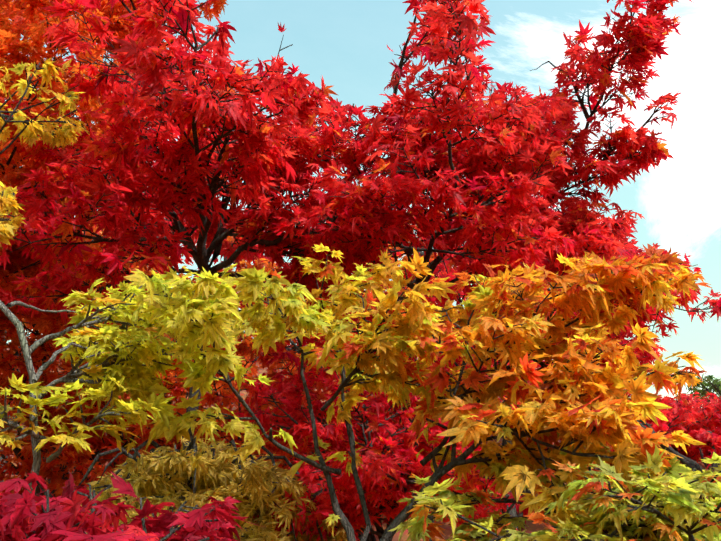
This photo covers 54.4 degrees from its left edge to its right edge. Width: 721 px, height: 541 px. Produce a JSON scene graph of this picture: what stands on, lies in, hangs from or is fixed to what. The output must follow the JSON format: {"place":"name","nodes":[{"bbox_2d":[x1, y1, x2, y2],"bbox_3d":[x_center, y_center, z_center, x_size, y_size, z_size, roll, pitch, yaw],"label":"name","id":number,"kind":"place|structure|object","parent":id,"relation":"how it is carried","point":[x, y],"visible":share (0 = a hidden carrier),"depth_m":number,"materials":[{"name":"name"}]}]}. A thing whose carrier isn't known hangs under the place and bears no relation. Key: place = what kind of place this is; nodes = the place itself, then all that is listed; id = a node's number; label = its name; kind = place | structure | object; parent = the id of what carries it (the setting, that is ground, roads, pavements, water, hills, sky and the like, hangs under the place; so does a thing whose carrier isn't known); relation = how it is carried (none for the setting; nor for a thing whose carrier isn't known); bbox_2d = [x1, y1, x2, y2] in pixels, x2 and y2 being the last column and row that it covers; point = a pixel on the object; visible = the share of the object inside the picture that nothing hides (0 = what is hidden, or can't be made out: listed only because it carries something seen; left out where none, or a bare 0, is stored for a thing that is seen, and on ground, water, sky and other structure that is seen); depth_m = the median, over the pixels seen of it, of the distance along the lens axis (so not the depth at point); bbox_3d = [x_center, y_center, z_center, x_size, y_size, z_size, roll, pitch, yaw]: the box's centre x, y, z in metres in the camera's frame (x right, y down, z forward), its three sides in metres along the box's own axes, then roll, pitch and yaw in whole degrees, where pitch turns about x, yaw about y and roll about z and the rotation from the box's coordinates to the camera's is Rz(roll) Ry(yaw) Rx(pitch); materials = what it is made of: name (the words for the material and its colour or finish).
{"place":"outdoors","nodes":[
{"label":"outdoors","id":0,"kind":"place"},
{"bbox_2d":[0,0,720,409],"label":"sky","id":1,"kind":"structure","parent":0,"point":[343,42],"materials":[{"name":"blue"}]},
{"bbox_2d":[1,348,720,540],"bbox_3d":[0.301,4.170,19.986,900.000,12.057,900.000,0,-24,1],"label":"ground","id":2,"kind":"structure","parent":0,"point":[530,527],"depth_m":9.11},
{"bbox_2d":[0,57,89,247],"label":"maple tree","id":3,"kind":"object","parent":2,"relation":"on","point":[65,133],"visible":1,"depth_m":3.23,"materials":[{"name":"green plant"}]},
{"bbox_2d":[0,217,194,481],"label":"maple tree","id":4,"kind":"object","parent":2,"relation":"on","point":[185,261],"depth_m":10.49,"materials":[{"name":"plant"}]},
{"bbox_2d":[0,277,209,492],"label":"maple tree","id":5,"kind":"object","parent":2,"relation":"on","point":[122,359],"visible":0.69,"depth_m":2.29,"materials":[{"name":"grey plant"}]},
{"bbox_2d":[0,0,228,356],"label":"orange maple tree","id":6,"kind":"object","parent":2,"relation":"on","point":[30,22],"visible":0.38,"depth_m":5.25,"materials":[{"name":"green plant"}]},
{"bbox_2d":[0,471,262,540],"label":"crimson maple tree","id":7,"kind":"object","parent":2,"relation":"on","point":[26,515],"visible":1,"depth_m":1.44,"materials":[{"name":"red plant"}]},
{"bbox_2d":[0,219,314,497],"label":"orange maple tree","id":8,"kind":"object","parent":2,"relation":"on","point":[42,354],"visible":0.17,"depth_m":6.65,"materials":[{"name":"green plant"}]},
{"bbox_2d":[75,436,358,540],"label":"maple tree","id":9,"kind":"object","parent":2,"relation":"on","point":[198,474],"visible":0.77,"depth_m":3.12,"materials":[{"name":"yellow plant"}]},
{"bbox_2d":[0,0,455,450],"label":"red maple tree","id":10,"kind":"object","parent":2,"relation":"on","point":[139,199],"visible":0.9,"depth_m":3.85,"materials":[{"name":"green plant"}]},
{"bbox_2d":[48,230,478,509],"bbox_3d":[-0.865,1.766,7.083,4.328,4.654,4.522,0,-24,1],"label":"orange maple tree","id":11,"kind":"object","parent":2,"relation":"on","point":[243,349],"visible":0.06,"depth_m":6.23,"materials":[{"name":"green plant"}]},
{"bbox_2d":[172,215,495,484],"bbox_3d":[-0.405,1.431,9.502,4.526,5.207,4.914,0,-24,1],"label":"red maple tree","id":12,"kind":"object","parent":2,"relation":"on","point":[437,270],"visible":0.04,"depth_m":8.66,"materials":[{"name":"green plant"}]},
{"bbox_2d":[232,317,540,540],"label":"red maple tree","id":13,"kind":"object","parent":2,"relation":"on","point":[391,464],"visible":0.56,"depth_m":3.85,"materials":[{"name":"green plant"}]},
{"bbox_2d":[229,0,578,540],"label":"red maple tree","id":14,"kind":"object","parent":2,"relation":"on","point":[488,197],"visible":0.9,"depth_m":4.37,"materials":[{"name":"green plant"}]},
{"bbox_2d":[124,243,707,540],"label":"yellow maple tree","id":15,"kind":"object","parent":2,"relation":"on","point":[576,401],"visible":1,"depth_m":2.53,"materials":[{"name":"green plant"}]},
{"bbox_2d":[390,212,464,274],"bbox_3d":[1.385,0.392,15.834,5.212,5.907,4.030,8,-25,-17],"label":"maple tree","id":16,"kind":"object","parent":2,"relation":"on","point":[420,252],"visible":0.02,"depth_m":15.59,"materials":[{"name":"plant"}]},
{"bbox_2d":[347,215,701,526],"bbox_3d":[1.910,0.941,9.991,5.030,5.184,4.931,0,-24,1],"label":"red maple tree","id":17,"kind":"object","parent":2,"relation":"on","point":[633,252],"depth_m":8.92,"materials":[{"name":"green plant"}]},
{"bbox_2d":[389,445,720,540],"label":"green maple","id":18,"kind":"object","parent":2,"relation":"on","point":[670,504],"visible":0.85,"depth_m":1.92,"materials":[{"name":"green plant"}]},
{"bbox_2d":[468,212,690,306],"bbox_3d":[5.266,0.862,15.832,4.785,5.822,5.619,-19,-31,37],"label":"maple tree","id":19,"kind":"object","parent":2,"relation":"on","point":[656,245],"depth_m":14.17,"materials":[{"name":"plant"}]},
{"bbox_2d":[472,0,720,537],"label":"red maple tree","id":20,"kind":"object","parent":2,"relation":"on","point":[641,43],"visible":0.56,"depth_m":5.33,"materials":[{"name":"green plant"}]},
{"bbox_2d":[475,301,720,470],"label":"red maple tree","id":21,"kind":"object","parent":2,"relation":"on","point":[710,440],"visible":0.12,"depth_m":7.69,"materials":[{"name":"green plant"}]},
{"bbox_2d":[628,394,720,435],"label":"red maple","id":22,"kind":"object","parent":2,"relation":"on","point":[692,415],"visible":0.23,"depth_m":10.90,"materials":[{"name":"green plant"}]},
{"bbox_2d":[630,392,720,452],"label":"red maple","id":23,"kind":"object","parent":2,"relation":"on","point":[679,405],"visible":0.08,"depth_m":11.72,"materials":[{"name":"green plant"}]},
{"bbox_2d":[660,391,720,462],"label":"red maple","id":24,"kind":"object","parent":2,"relation":"on","point":[693,453],"visible":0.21,"depth_m":11.28,"materials":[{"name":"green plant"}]},
{"bbox_2d":[670,393,720,431],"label":"red maple","id":25,"kind":"object","parent":2,"relation":"on","point":[713,395],"visible":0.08,"depth_m":12.32,"materials":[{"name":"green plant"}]},
{"bbox_2d":[676,373,720,402],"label":"green broadleaf tree","id":26,"kind":"object","parent":2,"relation":"on","point":[715,384],"visible":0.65,"depth_m":14.85,"materials":[{"name":"green plant"}]}
]}

